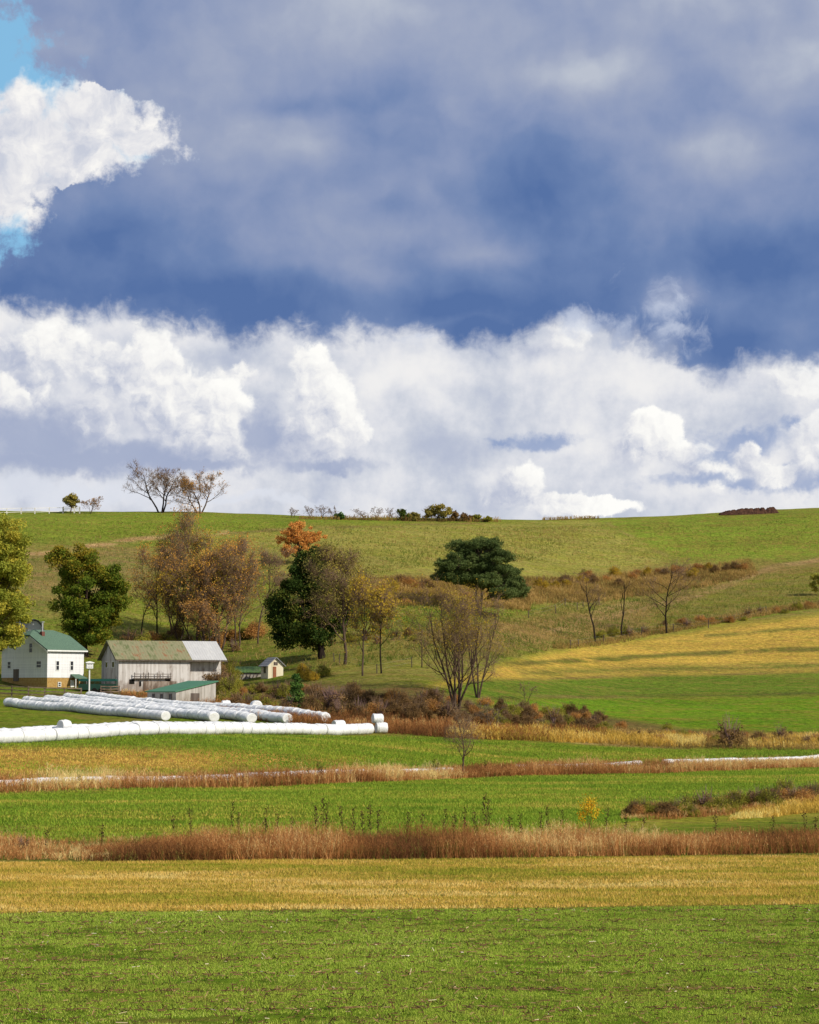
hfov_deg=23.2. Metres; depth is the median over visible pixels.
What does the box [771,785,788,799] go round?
shrub
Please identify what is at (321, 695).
shrub
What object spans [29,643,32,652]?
window
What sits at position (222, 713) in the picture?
wrapped bale
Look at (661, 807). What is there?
shrub
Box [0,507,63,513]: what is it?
rail fence
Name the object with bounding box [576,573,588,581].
shrub
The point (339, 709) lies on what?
shrub
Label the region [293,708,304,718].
wrapped bale
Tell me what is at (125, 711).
wrapped bale
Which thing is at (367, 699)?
shrub
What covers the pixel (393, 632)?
shrub
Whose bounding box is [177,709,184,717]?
wrapped bale
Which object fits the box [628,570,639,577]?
shrub
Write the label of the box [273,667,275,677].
door
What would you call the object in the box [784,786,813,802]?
shrub
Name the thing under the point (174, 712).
wrapped bale
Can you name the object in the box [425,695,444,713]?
shrub
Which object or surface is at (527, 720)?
shrub
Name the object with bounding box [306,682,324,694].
shrub
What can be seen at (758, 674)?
ground
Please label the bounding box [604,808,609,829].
weed stalk
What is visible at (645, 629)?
shrub
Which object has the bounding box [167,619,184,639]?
shrub
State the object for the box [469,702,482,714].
shrub
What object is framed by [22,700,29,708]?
wrapped bale
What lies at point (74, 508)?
gate panel
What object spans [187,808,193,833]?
weed stalk
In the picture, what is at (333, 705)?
shrub
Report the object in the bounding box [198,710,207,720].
wrapped bale
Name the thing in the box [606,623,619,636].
shrub
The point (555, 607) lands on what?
wire fence
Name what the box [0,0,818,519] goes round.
sky
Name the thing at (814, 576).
edge bush
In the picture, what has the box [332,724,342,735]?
wrapped bale
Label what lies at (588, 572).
shrub
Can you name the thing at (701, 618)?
shrub
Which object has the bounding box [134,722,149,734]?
wrapped bale
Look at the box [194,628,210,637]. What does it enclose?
shrub
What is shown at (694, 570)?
shrub
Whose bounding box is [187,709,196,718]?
wrapped bale
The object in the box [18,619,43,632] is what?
silo
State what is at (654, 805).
shrub
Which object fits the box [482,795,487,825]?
weed stalk
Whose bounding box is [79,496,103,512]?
sapling
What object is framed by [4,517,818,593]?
hill tussocks
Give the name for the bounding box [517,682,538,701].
sapling
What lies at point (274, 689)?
shrub
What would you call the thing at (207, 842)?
dry weeds
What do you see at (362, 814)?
weed stalk
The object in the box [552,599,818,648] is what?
bank weeds
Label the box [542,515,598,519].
bank weeds
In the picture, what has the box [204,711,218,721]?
wrapped bale
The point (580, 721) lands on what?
shrub
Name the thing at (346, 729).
wrapped bale
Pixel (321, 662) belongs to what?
hill tussocks
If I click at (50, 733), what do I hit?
wrapped bale
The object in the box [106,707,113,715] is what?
wrapped bale
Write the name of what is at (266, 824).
weed stalk
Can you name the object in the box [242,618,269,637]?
shrub
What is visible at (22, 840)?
shrub
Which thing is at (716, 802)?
shrub
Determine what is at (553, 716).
shrub
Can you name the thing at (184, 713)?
wrapped bale
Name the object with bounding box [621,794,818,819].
bank weeds
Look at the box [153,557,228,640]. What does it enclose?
autumn tree
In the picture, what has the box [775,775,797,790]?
shrub
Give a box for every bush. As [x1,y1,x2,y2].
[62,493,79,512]
[333,511,344,519]
[396,509,409,519]
[407,511,420,520]
[448,510,472,520]
[472,514,492,521]
[808,573,818,591]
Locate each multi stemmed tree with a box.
[395,572,507,709]
[446,579,518,697]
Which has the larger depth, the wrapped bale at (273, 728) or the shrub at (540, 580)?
the shrub at (540, 580)
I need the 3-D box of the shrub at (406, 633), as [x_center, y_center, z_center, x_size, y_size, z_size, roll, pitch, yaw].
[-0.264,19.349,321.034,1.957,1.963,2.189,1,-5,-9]
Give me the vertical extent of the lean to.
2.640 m
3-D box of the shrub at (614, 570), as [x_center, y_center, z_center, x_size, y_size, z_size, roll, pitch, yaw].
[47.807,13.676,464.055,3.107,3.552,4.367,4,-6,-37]
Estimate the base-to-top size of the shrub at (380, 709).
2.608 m
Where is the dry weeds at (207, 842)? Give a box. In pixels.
[82,815,818,861]
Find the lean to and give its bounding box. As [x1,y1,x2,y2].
[234,666,260,679]
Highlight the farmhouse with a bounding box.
[0,621,87,687]
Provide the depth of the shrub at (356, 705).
221.84 m
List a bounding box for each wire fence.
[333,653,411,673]
[528,598,599,617]
[570,610,752,647]
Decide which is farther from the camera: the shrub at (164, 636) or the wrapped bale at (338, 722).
the shrub at (164, 636)
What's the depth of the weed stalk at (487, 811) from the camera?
93.39 m
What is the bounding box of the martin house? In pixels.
[85,661,93,690]
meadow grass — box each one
[0,733,818,777]
[0,766,818,840]
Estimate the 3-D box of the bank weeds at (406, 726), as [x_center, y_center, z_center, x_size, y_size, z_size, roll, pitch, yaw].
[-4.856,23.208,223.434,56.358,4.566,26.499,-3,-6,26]
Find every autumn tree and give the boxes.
[124,541,189,634]
[132,571,177,632]
[140,522,221,630]
[143,572,197,640]
[148,498,260,640]
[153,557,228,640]
[167,534,271,651]
[177,586,246,643]
[204,543,269,648]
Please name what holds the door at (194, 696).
in the shed at (191, 690)
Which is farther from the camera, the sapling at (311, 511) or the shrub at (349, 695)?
the sapling at (311, 511)
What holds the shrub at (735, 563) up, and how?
on the ground at (758, 674)
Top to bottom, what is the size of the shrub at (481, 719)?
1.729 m
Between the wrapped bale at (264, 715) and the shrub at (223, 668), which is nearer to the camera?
the wrapped bale at (264, 715)
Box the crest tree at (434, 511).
[424,503,452,519]
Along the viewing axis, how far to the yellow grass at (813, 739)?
217.02 m
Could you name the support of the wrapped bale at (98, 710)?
on the ground at (758, 674)
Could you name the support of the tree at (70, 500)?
on the ground at (758, 674)
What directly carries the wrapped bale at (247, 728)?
on the ground at (758, 674)
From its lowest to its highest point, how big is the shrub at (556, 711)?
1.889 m
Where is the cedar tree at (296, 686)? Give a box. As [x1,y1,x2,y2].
[285,673,305,707]
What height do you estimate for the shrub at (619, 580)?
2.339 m
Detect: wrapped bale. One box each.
[0,730,12,743]
[3,698,10,706]
[7,698,17,706]
[9,729,23,742]
[11,699,21,707]
[17,700,24,708]
[21,729,35,742]
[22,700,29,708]
[26,700,33,709]
[31,701,41,709]
[32,728,45,741]
[33,726,44,728]
[36,702,42,710]
[40,702,48,710]
[42,728,55,741]
[45,702,53,710]
[50,702,58,710]
[53,728,67,740]
[55,702,62,710]
[57,719,71,727]
[59,702,67,710]
[65,702,74,710]
[65,727,77,739]
[70,702,79,711]
[74,727,88,739]
[75,703,84,712]
[80,704,88,712]
[85,704,92,713]
[85,726,99,738]
[90,705,100,714]
[95,705,104,714]
[96,725,108,737]
[101,706,110,715]
[105,724,119,736]
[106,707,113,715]
[111,706,121,715]
[116,723,129,735]
[117,706,124,716]
[122,707,133,716]
[127,723,139,735]
[128,708,135,717]
[133,708,143,717]
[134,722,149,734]
[139,709,147,718]
[144,710,152,718]
[147,723,158,734]
[150,710,159,719]
[155,710,170,720]
[156,722,168,734]
[165,722,178,733]
[166,707,174,716]
[171,708,181,717]
[174,722,187,734]
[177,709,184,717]
[181,709,190,718]
[185,722,197,734]
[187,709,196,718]
[192,709,201,719]
[194,722,205,733]
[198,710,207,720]
[203,723,215,734]
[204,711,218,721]
[212,722,224,734]
[219,709,229,718]
[221,722,233,733]
[225,710,236,719]
[230,711,239,720]
[230,722,242,733]
[236,711,246,720]
[239,722,251,734]
[241,712,256,722]
[249,722,259,734]
[250,700,261,704]
[256,710,265,719]
[257,723,268,734]
[261,711,269,720]
[265,723,277,734]
[266,712,275,721]
[271,706,281,711]
[272,712,279,721]
[274,722,285,734]
[277,713,291,722]
[283,723,294,734]
[290,723,302,734]
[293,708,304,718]
[299,709,310,715]
[300,723,310,734]
[309,724,319,734]
[316,712,330,720]
[316,723,326,734]
[324,724,335,734]
[331,720,345,723]
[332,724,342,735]
[339,724,350,734]
[347,724,358,734]
[356,723,366,734]
[362,723,373,733]
[371,713,383,722]
[374,722,387,732]
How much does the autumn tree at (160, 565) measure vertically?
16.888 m
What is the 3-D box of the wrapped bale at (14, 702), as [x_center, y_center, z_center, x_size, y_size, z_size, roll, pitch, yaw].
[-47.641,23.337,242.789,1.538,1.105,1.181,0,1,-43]
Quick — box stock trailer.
[78,679,117,692]
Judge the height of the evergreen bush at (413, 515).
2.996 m
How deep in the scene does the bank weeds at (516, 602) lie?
387.31 m
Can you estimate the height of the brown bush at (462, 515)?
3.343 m
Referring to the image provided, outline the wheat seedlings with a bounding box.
[0,904,818,1023]
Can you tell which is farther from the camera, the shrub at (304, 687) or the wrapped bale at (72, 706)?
the shrub at (304, 687)
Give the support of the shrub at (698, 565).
on the ground at (758, 674)
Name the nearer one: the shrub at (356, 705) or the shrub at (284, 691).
the shrub at (356, 705)
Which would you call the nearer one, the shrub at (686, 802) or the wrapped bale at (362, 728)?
the shrub at (686, 802)
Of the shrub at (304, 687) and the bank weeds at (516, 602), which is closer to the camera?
the shrub at (304, 687)
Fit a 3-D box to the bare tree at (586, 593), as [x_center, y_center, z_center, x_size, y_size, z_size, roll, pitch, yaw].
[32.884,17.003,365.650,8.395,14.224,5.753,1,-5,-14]
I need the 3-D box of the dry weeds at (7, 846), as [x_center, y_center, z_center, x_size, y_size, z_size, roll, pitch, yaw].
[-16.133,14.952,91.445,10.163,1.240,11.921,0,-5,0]
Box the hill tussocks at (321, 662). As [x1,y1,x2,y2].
[0,590,364,672]
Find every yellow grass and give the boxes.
[446,719,707,746]
[727,793,818,820]
[748,730,818,747]
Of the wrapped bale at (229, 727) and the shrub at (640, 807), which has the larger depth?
the wrapped bale at (229, 727)
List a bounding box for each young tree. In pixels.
[341,571,396,675]
[359,578,408,673]
[435,700,483,774]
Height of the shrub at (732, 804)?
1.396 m
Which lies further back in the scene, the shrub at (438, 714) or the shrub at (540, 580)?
the shrub at (540, 580)
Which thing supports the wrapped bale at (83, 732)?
on the ground at (758, 674)
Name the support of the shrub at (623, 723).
on the ground at (758, 674)
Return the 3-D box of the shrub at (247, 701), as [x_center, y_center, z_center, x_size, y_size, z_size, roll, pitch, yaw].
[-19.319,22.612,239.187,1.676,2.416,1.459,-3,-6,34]
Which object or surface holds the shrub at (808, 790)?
on the ground at (758, 674)
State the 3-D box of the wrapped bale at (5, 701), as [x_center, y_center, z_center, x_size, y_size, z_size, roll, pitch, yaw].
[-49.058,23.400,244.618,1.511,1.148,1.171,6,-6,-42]
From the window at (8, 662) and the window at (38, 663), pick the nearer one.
the window at (38, 663)
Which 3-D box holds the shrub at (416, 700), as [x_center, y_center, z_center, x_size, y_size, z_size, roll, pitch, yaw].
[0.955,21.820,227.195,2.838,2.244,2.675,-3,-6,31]
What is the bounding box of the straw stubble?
[0,853,818,913]
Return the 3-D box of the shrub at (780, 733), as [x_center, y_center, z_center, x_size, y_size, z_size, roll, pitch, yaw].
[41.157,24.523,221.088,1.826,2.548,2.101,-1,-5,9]
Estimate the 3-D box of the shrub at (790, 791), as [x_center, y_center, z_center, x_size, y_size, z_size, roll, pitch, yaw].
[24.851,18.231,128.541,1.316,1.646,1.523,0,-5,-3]
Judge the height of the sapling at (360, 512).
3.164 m
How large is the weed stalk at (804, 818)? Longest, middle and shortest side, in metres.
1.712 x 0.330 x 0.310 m
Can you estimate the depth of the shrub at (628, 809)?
115.61 m
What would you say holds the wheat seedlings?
on the ground at (758, 674)
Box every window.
[7,661,10,668]
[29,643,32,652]
[36,661,41,667]
[55,661,59,670]
[70,661,73,670]
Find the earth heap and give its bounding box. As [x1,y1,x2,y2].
[719,507,778,514]
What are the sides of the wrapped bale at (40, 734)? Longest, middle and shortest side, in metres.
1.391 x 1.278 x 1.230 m
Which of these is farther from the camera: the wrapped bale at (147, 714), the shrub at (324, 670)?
the shrub at (324, 670)
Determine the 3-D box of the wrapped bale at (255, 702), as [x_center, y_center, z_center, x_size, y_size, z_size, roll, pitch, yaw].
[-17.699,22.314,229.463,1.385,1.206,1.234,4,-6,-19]
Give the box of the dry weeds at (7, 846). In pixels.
[0,828,179,860]
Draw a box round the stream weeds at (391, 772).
[0,753,818,792]
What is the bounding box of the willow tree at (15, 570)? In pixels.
[0,511,35,650]
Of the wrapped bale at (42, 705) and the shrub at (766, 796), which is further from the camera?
the wrapped bale at (42, 705)
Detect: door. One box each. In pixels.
[13,669,18,680]
[191,693,198,701]
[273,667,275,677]
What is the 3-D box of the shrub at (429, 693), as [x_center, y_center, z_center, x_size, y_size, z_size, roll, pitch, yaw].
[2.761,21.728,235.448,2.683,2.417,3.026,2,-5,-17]
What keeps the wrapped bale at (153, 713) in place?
on the ground at (758, 674)
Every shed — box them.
[145,681,218,702]
[258,657,285,678]
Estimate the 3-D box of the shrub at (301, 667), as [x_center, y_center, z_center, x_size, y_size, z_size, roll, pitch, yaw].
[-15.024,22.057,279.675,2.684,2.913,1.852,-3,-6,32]
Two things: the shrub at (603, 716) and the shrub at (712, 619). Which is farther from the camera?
the shrub at (712, 619)
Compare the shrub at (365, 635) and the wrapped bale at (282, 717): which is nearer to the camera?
the wrapped bale at (282, 717)
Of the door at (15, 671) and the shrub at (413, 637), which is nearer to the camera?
the door at (15, 671)
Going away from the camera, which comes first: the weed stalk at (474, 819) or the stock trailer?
the weed stalk at (474, 819)
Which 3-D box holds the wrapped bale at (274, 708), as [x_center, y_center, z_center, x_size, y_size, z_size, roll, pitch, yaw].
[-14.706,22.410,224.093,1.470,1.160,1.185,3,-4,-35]
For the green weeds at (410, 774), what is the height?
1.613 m
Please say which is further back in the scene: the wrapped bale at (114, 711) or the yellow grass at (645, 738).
the wrapped bale at (114, 711)
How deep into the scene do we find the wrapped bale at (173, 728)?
183.83 m
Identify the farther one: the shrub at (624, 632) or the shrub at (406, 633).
the shrub at (624, 632)
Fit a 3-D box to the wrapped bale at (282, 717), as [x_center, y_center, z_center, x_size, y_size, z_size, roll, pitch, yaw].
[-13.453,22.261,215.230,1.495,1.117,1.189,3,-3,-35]
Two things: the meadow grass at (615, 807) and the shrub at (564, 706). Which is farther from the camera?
the shrub at (564, 706)
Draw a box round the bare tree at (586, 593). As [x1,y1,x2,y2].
[571,571,605,641]
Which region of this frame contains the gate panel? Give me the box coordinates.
[63,507,79,512]
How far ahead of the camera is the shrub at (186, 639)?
326.82 m
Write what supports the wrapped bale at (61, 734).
on the ground at (758, 674)
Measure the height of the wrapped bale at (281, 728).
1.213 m
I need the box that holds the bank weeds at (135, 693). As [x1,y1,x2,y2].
[120,688,226,702]
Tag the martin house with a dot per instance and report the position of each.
(89, 665)
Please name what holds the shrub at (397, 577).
on the ground at (758, 674)
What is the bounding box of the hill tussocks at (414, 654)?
[356,566,817,665]
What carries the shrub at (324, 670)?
on the ground at (758, 674)
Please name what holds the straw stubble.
on the ground at (758, 674)
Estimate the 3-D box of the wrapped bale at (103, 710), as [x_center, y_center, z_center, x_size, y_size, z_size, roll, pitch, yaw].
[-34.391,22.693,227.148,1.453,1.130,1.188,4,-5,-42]
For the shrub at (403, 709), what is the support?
on the ground at (758, 674)
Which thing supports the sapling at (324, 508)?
on the ground at (758, 674)
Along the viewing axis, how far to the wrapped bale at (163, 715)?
217.98 m
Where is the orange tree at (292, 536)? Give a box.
[275,519,327,557]
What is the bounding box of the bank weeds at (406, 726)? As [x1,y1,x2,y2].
[214,700,607,740]
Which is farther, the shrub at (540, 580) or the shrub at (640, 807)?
the shrub at (540, 580)
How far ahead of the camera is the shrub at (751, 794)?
123.54 m
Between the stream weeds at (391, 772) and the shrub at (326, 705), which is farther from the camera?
the shrub at (326, 705)
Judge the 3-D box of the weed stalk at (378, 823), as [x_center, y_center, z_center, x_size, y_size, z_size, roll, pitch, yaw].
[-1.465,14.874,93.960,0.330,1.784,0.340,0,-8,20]
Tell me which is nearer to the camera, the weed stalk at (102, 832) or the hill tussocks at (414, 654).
the weed stalk at (102, 832)
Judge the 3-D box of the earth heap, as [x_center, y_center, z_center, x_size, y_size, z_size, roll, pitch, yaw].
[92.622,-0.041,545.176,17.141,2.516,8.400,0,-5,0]
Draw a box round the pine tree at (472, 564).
[429,535,531,614]
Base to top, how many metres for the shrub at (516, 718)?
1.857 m
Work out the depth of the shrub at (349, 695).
237.15 m
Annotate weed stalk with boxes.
[99,825,104,843]
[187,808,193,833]
[229,801,235,834]
[262,808,268,836]
[312,806,319,836]
[320,796,325,829]
[323,802,328,828]
[339,806,344,828]
[349,807,355,829]
[358,811,365,830]
[366,804,371,835]
[375,809,381,831]
[461,807,467,828]
[471,812,477,830]
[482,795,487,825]
[487,799,491,834]
[517,814,523,831]
[545,804,550,835]
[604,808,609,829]
[711,815,718,835]
[801,810,807,829]
[812,817,818,830]
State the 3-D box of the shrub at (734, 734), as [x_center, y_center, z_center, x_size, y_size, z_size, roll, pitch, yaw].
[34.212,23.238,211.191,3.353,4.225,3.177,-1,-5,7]
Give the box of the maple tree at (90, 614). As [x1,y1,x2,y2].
[43,542,133,656]
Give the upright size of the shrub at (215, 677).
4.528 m
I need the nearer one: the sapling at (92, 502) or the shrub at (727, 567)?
the shrub at (727, 567)
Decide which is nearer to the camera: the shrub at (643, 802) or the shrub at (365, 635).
the shrub at (643, 802)
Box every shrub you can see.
[14,833,30,851]
[119,626,139,640]
[133,628,154,640]
[147,627,167,640]
[155,629,178,640]
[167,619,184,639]
[182,632,193,640]
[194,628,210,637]
[202,662,229,680]
[205,632,225,647]
[205,668,227,687]
[216,673,240,696]
[216,691,230,701]
[219,626,240,640]
[221,656,238,669]
[223,672,243,689]
[224,660,243,680]
[226,639,240,651]
[229,692,245,702]
[237,627,249,637]
[237,686,247,695]
[240,691,251,700]
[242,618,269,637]
[244,694,254,704]
[246,682,260,693]
[248,691,263,700]
[256,680,268,691]
[258,693,276,703]
[261,695,279,705]
[264,685,277,697]
[271,678,284,697]
[276,679,289,697]
[279,694,297,706]
[295,660,308,676]
[298,691,322,710]
[300,664,316,680]
[301,682,311,690]
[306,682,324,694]
[308,669,319,680]
[311,686,329,705]
[315,663,331,676]
[321,685,347,709]
[322,700,328,708]
[326,699,345,713]
[330,699,346,717]
[340,630,360,641]
[341,684,359,702]
[343,679,365,697]
[345,700,357,711]
[352,697,368,712]
[353,704,370,717]
[358,628,371,639]
[359,687,379,703]
[364,701,385,715]
[367,695,384,705]
[371,635,381,643]
[373,699,388,715]
[377,691,385,703]
[379,687,400,701]
[382,574,401,587]
[384,690,409,704]
[384,697,402,713]
[387,579,399,592]
[390,628,401,637]
[394,688,411,707]
[395,573,404,581]
[399,574,419,585]
[399,703,409,717]
[402,627,412,635]
[405,702,423,720]
[408,695,428,706]
[409,581,422,589]
[409,633,418,640]
[412,688,428,702]
[413,699,433,719]
[419,578,433,588]
[425,687,442,702]
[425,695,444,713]
[432,683,445,700]
[434,698,458,721]
[436,701,459,720]
[445,692,457,702]
[464,701,476,710]
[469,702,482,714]
[471,710,483,722]
[475,712,493,722]
[477,695,494,705]
[477,699,504,725]
[481,710,495,723]
[493,696,506,711]
[495,715,512,726]
[500,701,520,717]
[500,708,512,718]
[508,713,523,724]
[514,704,522,711]
[515,699,530,708]
[519,703,539,718]
[519,712,537,726]
[529,703,539,711]
[531,709,544,718]
[532,575,549,587]
[540,704,551,714]
[544,707,560,722]
[547,705,566,717]
[550,579,558,587]
[553,713,567,727]
[557,573,573,582]
[560,703,572,713]
[562,579,570,585]
[562,711,575,724]
[564,701,582,714]
[567,712,581,718]
[570,716,591,728]
[576,569,591,577]
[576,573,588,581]
[580,705,589,712]
[580,709,591,719]
[588,572,599,583]
[588,717,598,728]
[590,710,602,723]
[592,709,607,720]
[595,629,606,637]
[595,720,613,729]
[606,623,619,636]
[608,564,622,576]
[614,577,624,584]
[614,719,627,729]
[620,624,631,634]
[623,798,643,815]
[626,626,633,636]
[627,803,645,814]
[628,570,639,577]
[634,794,650,812]
[640,623,649,634]
[640,799,655,813]
[643,564,650,574]
[650,798,663,812]
[653,799,680,816]
[658,567,669,574]
[661,723,672,729]
[667,795,682,815]
[670,563,687,570]
[674,616,686,623]
[676,792,702,807]
[678,728,688,734]
[681,617,691,626]
[681,801,701,816]
[687,565,698,576]
[692,563,704,569]
[692,614,705,621]
[692,786,711,808]
[701,793,731,813]
[704,561,713,569]
[706,616,715,623]
[709,563,720,572]
[716,715,745,746]
[720,792,741,812]
[721,562,731,569]
[723,614,735,622]
[727,789,752,805]
[729,561,738,568]
[734,562,748,569]
[743,607,751,615]
[747,786,761,802]
[750,730,766,739]
[753,783,785,806]
[764,785,784,800]
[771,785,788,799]
[772,722,788,739]
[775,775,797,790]
[783,783,801,800]
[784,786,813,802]
[791,599,803,609]
[797,784,818,797]
[801,732,810,741]
[805,600,817,607]
[809,781,818,794]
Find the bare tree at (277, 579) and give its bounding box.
[243,545,296,643]
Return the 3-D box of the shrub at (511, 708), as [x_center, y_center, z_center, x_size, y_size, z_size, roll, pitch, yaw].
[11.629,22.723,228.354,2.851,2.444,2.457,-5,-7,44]
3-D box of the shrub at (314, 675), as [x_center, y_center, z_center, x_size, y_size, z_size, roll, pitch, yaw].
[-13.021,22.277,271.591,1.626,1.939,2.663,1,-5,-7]
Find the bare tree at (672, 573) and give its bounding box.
[635,556,699,632]
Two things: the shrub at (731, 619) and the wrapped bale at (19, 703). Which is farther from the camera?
the shrub at (731, 619)
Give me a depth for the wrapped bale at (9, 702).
243.37 m
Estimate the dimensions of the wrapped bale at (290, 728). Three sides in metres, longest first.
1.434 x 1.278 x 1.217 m
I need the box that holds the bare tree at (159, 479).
[123,458,188,512]
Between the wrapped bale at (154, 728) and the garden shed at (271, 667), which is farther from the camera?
the garden shed at (271, 667)
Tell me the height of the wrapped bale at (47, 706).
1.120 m
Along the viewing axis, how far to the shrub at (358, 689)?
240.13 m
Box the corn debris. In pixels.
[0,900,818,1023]
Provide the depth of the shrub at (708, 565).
476.17 m
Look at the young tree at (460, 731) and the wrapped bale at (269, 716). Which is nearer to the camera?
the young tree at (460, 731)
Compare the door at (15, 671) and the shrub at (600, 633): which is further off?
the shrub at (600, 633)
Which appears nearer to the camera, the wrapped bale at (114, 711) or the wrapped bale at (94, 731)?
the wrapped bale at (94, 731)
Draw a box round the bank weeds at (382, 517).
[299,513,500,521]
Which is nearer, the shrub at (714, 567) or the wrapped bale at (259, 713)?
the wrapped bale at (259, 713)
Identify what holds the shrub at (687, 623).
on the ground at (758, 674)
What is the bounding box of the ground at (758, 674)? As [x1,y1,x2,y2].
[0,508,818,1023]
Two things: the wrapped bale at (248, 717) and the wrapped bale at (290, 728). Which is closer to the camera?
the wrapped bale at (290, 728)
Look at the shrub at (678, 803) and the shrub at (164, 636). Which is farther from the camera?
the shrub at (164, 636)
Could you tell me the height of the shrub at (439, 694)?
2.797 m
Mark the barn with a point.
(136, 666)
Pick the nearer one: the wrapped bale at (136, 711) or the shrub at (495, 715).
the shrub at (495, 715)
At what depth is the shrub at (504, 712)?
226.29 m
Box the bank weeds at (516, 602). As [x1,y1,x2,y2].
[365,572,531,610]
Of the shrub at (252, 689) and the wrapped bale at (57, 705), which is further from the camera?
the shrub at (252, 689)
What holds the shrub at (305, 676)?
on the ground at (758, 674)
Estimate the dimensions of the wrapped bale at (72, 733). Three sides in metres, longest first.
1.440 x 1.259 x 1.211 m
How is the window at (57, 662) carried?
in the farmhouse
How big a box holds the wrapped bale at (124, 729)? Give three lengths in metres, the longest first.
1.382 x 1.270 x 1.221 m
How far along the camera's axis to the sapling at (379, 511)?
521.49 m
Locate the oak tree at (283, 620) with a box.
[262,545,359,658]
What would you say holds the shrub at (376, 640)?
on the ground at (758, 674)
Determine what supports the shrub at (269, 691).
on the ground at (758, 674)
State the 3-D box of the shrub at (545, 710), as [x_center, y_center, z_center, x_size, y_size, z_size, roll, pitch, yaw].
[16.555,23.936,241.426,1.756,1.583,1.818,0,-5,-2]
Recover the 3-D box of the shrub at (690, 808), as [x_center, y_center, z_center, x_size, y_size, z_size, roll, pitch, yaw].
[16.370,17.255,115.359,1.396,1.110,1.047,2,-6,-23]
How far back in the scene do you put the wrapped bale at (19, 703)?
241.52 m
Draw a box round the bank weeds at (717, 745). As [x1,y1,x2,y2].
[598,725,818,749]
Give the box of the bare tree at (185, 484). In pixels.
[167,468,229,513]
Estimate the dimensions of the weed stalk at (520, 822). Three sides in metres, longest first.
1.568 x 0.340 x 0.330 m
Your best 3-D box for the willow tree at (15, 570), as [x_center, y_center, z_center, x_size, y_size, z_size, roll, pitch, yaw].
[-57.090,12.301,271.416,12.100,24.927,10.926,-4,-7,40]
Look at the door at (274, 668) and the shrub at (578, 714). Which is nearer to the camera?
the shrub at (578, 714)
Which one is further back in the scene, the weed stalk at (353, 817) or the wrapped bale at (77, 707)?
the wrapped bale at (77, 707)
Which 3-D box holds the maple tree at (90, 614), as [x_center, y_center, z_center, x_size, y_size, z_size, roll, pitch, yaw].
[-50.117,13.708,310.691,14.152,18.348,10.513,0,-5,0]
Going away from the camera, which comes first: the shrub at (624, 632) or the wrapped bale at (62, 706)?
the wrapped bale at (62, 706)
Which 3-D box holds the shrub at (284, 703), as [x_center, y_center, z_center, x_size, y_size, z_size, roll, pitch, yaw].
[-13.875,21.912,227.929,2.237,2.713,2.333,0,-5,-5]
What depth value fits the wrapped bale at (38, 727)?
175.67 m
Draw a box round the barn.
[97,640,227,691]
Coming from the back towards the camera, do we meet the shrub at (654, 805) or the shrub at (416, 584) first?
the shrub at (416, 584)
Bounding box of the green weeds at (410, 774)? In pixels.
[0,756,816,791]
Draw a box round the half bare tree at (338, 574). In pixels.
[280,539,383,663]
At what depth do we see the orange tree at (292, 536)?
421.50 m
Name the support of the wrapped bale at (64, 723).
on the wrapped bale
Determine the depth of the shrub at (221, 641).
325.42 m
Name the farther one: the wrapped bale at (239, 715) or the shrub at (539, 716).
the shrub at (539, 716)
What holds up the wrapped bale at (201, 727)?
on the ground at (758, 674)
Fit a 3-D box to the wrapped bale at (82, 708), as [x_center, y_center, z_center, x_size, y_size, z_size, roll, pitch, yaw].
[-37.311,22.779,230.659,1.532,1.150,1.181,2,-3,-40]
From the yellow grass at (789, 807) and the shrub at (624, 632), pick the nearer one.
the yellow grass at (789, 807)
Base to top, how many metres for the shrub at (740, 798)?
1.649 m
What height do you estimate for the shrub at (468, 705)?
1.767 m
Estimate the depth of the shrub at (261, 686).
264.92 m
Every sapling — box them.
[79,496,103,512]
[289,507,299,516]
[303,506,316,517]
[315,505,327,517]
[328,505,338,515]
[353,509,368,516]
[370,507,383,518]
[413,624,429,667]
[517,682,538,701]
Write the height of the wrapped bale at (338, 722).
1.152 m
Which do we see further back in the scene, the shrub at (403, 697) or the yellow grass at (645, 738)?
the shrub at (403, 697)
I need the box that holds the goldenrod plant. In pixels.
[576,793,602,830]
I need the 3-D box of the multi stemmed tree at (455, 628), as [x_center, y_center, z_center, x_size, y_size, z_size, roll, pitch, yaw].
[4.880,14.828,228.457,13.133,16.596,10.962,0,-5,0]
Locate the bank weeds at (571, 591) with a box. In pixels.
[523,556,757,603]
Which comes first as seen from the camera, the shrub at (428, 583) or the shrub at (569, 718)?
the shrub at (569, 718)
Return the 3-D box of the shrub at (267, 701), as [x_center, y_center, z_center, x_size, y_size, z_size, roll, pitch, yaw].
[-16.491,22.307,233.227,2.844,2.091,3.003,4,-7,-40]
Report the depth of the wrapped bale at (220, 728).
188.45 m
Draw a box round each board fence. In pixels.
[0,685,81,696]
[100,686,119,693]
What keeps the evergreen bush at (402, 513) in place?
on the ground at (758, 674)
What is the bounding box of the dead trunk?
[620,577,632,635]
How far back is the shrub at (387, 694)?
233.59 m
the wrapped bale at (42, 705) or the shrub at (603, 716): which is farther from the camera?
the shrub at (603, 716)
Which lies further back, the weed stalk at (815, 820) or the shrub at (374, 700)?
the shrub at (374, 700)
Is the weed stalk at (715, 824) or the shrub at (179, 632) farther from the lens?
the shrub at (179, 632)
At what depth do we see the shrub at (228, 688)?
256.11 m
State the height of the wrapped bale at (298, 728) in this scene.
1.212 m
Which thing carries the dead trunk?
on the ground at (758, 674)
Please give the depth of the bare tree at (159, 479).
496.58 m
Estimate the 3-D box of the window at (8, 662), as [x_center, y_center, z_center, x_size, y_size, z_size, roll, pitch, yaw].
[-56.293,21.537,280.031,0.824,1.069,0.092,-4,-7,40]
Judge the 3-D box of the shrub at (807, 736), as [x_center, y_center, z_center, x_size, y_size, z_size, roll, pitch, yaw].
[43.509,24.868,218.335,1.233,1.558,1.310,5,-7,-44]

